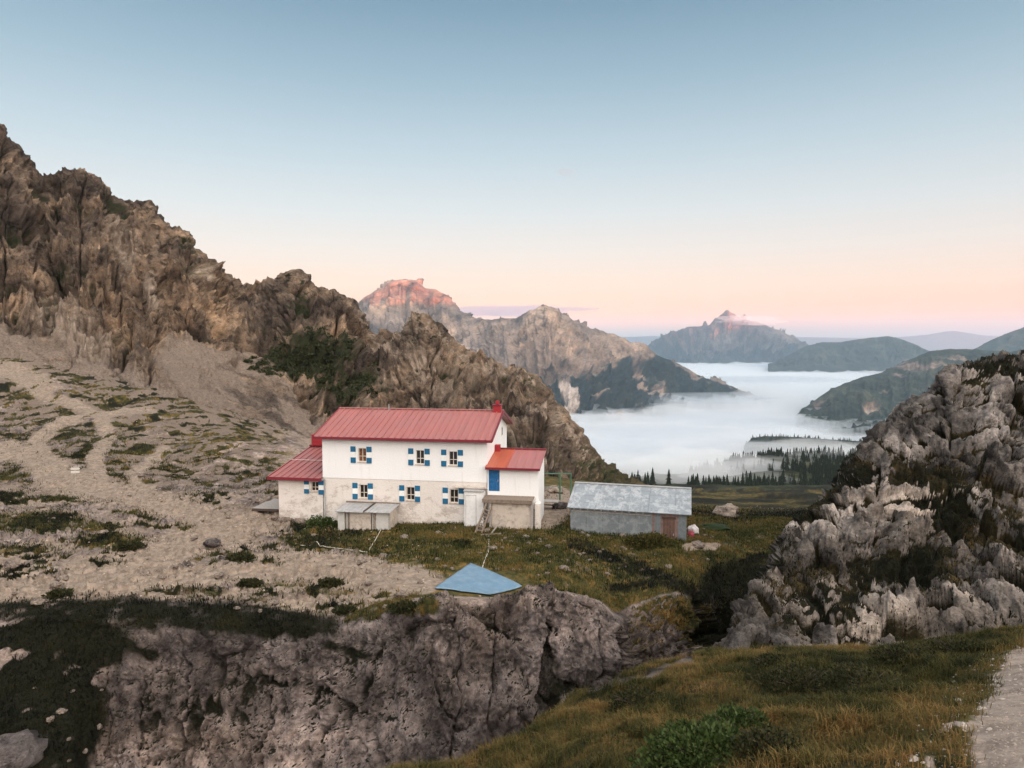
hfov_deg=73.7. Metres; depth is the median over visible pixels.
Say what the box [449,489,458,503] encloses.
window
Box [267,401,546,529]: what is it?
mountain hut
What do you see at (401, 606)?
shrub
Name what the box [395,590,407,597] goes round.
boulder
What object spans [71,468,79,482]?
trail sign
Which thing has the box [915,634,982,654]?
shrub
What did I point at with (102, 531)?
boulder
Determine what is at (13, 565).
boulder
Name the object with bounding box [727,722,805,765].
shrub
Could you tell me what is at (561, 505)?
boulder
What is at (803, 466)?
conifer
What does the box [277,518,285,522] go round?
boulder
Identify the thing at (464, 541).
shrub
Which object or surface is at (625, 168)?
sky
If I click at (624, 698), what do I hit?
shrub
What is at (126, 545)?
shrub
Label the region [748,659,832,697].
shrub
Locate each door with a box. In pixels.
[489,470,499,492]
[662,516,675,538]
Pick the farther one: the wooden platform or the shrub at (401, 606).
the wooden platform
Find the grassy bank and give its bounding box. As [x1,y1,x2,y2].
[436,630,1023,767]
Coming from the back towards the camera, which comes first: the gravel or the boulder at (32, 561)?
the boulder at (32, 561)
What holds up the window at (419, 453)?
in the mountain hut
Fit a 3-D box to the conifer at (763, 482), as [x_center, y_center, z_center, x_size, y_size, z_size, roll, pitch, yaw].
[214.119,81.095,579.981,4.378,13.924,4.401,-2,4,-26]
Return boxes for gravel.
[908,643,1023,767]
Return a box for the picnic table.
[544,499,558,509]
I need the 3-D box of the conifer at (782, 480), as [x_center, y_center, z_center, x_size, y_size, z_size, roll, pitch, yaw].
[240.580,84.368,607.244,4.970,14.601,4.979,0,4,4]
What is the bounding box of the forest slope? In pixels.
[641,453,845,490]
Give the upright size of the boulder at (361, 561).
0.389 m
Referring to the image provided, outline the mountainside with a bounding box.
[0,124,659,485]
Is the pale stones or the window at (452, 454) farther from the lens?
the window at (452, 454)
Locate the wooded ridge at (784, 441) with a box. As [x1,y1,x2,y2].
[744,436,860,457]
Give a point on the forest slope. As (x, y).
(679, 480)
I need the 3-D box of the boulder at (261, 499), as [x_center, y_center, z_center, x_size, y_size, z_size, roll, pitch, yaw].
[-20.020,9.385,55.093,1.676,0.901,1.628,2,4,28]
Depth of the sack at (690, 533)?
47.69 m
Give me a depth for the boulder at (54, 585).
35.23 m
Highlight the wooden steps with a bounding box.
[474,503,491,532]
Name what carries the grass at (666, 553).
on the terrain at (414, 672)
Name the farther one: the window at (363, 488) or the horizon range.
the horizon range
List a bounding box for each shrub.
[41,587,73,599]
[112,540,147,551]
[224,551,256,561]
[236,577,262,587]
[304,515,337,526]
[316,576,344,588]
[331,602,356,615]
[384,598,416,616]
[449,538,474,545]
[603,684,665,714]
[622,531,679,549]
[625,717,747,767]
[701,700,773,733]
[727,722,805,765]
[746,651,794,670]
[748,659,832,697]
[817,660,913,694]
[866,642,933,668]
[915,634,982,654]
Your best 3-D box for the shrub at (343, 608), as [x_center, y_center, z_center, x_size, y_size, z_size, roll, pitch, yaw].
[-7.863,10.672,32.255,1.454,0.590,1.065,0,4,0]
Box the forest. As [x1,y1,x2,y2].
[686,433,861,485]
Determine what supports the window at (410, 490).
in the mountain hut
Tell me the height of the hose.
0.786 m
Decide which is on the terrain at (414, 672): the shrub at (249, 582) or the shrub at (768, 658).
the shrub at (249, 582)
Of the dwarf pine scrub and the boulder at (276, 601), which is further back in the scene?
the dwarf pine scrub
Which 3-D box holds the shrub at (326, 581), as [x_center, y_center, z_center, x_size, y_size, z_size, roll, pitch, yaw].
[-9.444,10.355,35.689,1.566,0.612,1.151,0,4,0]
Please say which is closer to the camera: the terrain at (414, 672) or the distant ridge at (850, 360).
the terrain at (414, 672)
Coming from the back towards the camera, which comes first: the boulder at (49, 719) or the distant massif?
the distant massif
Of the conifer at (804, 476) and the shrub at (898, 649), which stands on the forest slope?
the conifer at (804, 476)
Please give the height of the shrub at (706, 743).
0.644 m
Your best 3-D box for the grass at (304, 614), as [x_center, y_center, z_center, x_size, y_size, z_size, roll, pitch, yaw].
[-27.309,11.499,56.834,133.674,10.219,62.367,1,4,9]
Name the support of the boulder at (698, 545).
on the terrain at (414, 672)
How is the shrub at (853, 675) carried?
on the grassy bank
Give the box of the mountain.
[358,278,775,435]
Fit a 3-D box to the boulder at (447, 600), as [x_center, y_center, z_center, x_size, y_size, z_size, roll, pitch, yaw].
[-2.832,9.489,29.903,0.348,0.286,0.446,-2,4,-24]
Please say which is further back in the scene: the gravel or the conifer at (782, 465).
the conifer at (782, 465)
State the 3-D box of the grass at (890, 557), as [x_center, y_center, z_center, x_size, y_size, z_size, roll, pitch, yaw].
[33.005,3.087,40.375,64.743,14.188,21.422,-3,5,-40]
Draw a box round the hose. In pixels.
[300,541,364,551]
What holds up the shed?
on the terrain at (414, 672)
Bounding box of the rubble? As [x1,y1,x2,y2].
[0,411,713,610]
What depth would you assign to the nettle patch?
51.91 m
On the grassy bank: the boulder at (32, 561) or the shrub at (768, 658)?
the shrub at (768, 658)
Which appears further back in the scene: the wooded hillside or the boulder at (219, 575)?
the wooded hillside
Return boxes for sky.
[0,0,1023,337]
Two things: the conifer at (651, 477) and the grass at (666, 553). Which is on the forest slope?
the conifer at (651, 477)
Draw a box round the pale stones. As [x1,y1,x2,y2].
[895,645,1023,766]
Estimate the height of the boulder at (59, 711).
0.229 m
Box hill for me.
[975,327,1023,351]
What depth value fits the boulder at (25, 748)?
25.43 m
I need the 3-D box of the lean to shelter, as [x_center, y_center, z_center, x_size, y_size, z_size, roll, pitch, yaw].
[-10.329,9.794,49.017,4.091,2.206,2.201,1,4,8]
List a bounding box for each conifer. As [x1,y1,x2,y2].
[648,467,656,484]
[666,470,671,485]
[746,471,754,485]
[761,473,765,484]
[780,471,784,484]
[781,457,784,469]
[801,458,805,469]
[801,471,807,484]
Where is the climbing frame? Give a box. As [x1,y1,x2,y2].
[544,473,571,499]
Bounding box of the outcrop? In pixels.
[708,350,1023,650]
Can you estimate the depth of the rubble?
50.71 m
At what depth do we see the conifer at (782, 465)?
734.15 m
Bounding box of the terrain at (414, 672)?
[0,356,827,767]
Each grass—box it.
[0,401,806,647]
[0,418,804,767]
[724,350,1023,647]
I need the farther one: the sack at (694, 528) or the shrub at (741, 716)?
the sack at (694, 528)
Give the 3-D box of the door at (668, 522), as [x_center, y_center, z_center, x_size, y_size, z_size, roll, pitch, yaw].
[10.572,10.027,45.989,0.908,2.169,0.066,1,4,14]
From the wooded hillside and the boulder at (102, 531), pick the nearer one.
the boulder at (102, 531)
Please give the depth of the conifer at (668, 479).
617.68 m
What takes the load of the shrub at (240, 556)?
on the terrain at (414, 672)
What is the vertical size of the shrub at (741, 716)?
0.581 m
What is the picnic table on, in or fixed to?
on the terrain at (414, 672)
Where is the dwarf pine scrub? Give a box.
[243,273,436,415]
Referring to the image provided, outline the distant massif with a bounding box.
[648,310,807,375]
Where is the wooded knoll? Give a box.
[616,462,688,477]
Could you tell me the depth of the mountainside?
174.09 m
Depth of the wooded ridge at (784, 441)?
2002.80 m
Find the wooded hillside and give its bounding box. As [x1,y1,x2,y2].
[793,349,1020,440]
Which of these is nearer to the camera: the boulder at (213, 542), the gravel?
the gravel
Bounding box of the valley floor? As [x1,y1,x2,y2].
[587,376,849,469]
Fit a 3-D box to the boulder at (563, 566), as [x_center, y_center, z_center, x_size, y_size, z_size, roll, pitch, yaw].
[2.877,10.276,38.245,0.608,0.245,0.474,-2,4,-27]
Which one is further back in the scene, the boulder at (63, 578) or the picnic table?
the picnic table
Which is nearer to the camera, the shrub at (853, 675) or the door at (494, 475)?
the shrub at (853, 675)
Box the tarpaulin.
[435,563,521,594]
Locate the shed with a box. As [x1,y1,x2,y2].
[567,481,690,540]
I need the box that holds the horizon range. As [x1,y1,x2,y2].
[623,331,998,350]
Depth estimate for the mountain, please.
4771.18 m
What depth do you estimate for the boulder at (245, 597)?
33.54 m
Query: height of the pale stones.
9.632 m
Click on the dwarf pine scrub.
(301, 370)
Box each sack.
[686,524,698,533]
[687,530,694,536]
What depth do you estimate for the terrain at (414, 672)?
31.68 m
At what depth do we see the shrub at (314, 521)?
49.67 m
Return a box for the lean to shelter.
[335,501,399,530]
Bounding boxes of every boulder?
[0,729,47,767]
[5,562,19,570]
[23,559,34,564]
[30,598,48,605]
[46,715,54,722]
[49,581,64,589]
[55,575,69,581]
[56,708,67,714]
[97,530,108,534]
[140,570,151,575]
[190,535,197,540]
[203,538,221,547]
[213,572,223,578]
[240,595,249,600]
[253,494,272,504]
[268,599,279,605]
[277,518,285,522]
[357,558,366,564]
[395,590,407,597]
[444,597,450,603]
[544,485,563,493]
[552,502,567,508]
[559,565,568,569]
[692,541,704,548]
[712,503,738,517]
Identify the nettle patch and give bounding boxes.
[700,523,730,531]
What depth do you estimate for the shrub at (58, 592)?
34.04 m
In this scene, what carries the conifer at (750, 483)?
on the forest slope
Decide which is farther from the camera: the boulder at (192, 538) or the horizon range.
the horizon range
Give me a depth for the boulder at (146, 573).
37.30 m
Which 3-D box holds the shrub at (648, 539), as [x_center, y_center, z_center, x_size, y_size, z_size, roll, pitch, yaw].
[9.127,10.197,44.871,3.838,1.089,2.102,0,4,0]
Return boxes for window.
[310,482,317,491]
[357,448,366,462]
[359,485,367,498]
[405,487,414,501]
[415,450,424,464]
[448,451,457,466]
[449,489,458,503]
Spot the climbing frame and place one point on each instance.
(559, 486)
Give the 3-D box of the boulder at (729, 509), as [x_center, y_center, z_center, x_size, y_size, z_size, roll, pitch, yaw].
[19.689,11.844,63.006,2.371,1.534,3.038,1,4,19]
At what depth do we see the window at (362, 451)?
50.15 m
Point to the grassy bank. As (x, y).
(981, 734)
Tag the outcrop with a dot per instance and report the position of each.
(1004, 594)
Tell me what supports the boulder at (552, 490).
on the terrain at (414, 672)
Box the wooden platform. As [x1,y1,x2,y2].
[252,499,278,513]
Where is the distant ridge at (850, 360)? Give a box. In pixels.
[768,336,928,380]
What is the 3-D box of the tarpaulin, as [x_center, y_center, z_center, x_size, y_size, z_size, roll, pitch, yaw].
[-1.396,10.288,35.499,3.513,0.689,4.831,1,4,18]
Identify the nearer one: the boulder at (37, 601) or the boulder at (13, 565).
the boulder at (37, 601)
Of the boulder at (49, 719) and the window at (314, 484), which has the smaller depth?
the boulder at (49, 719)

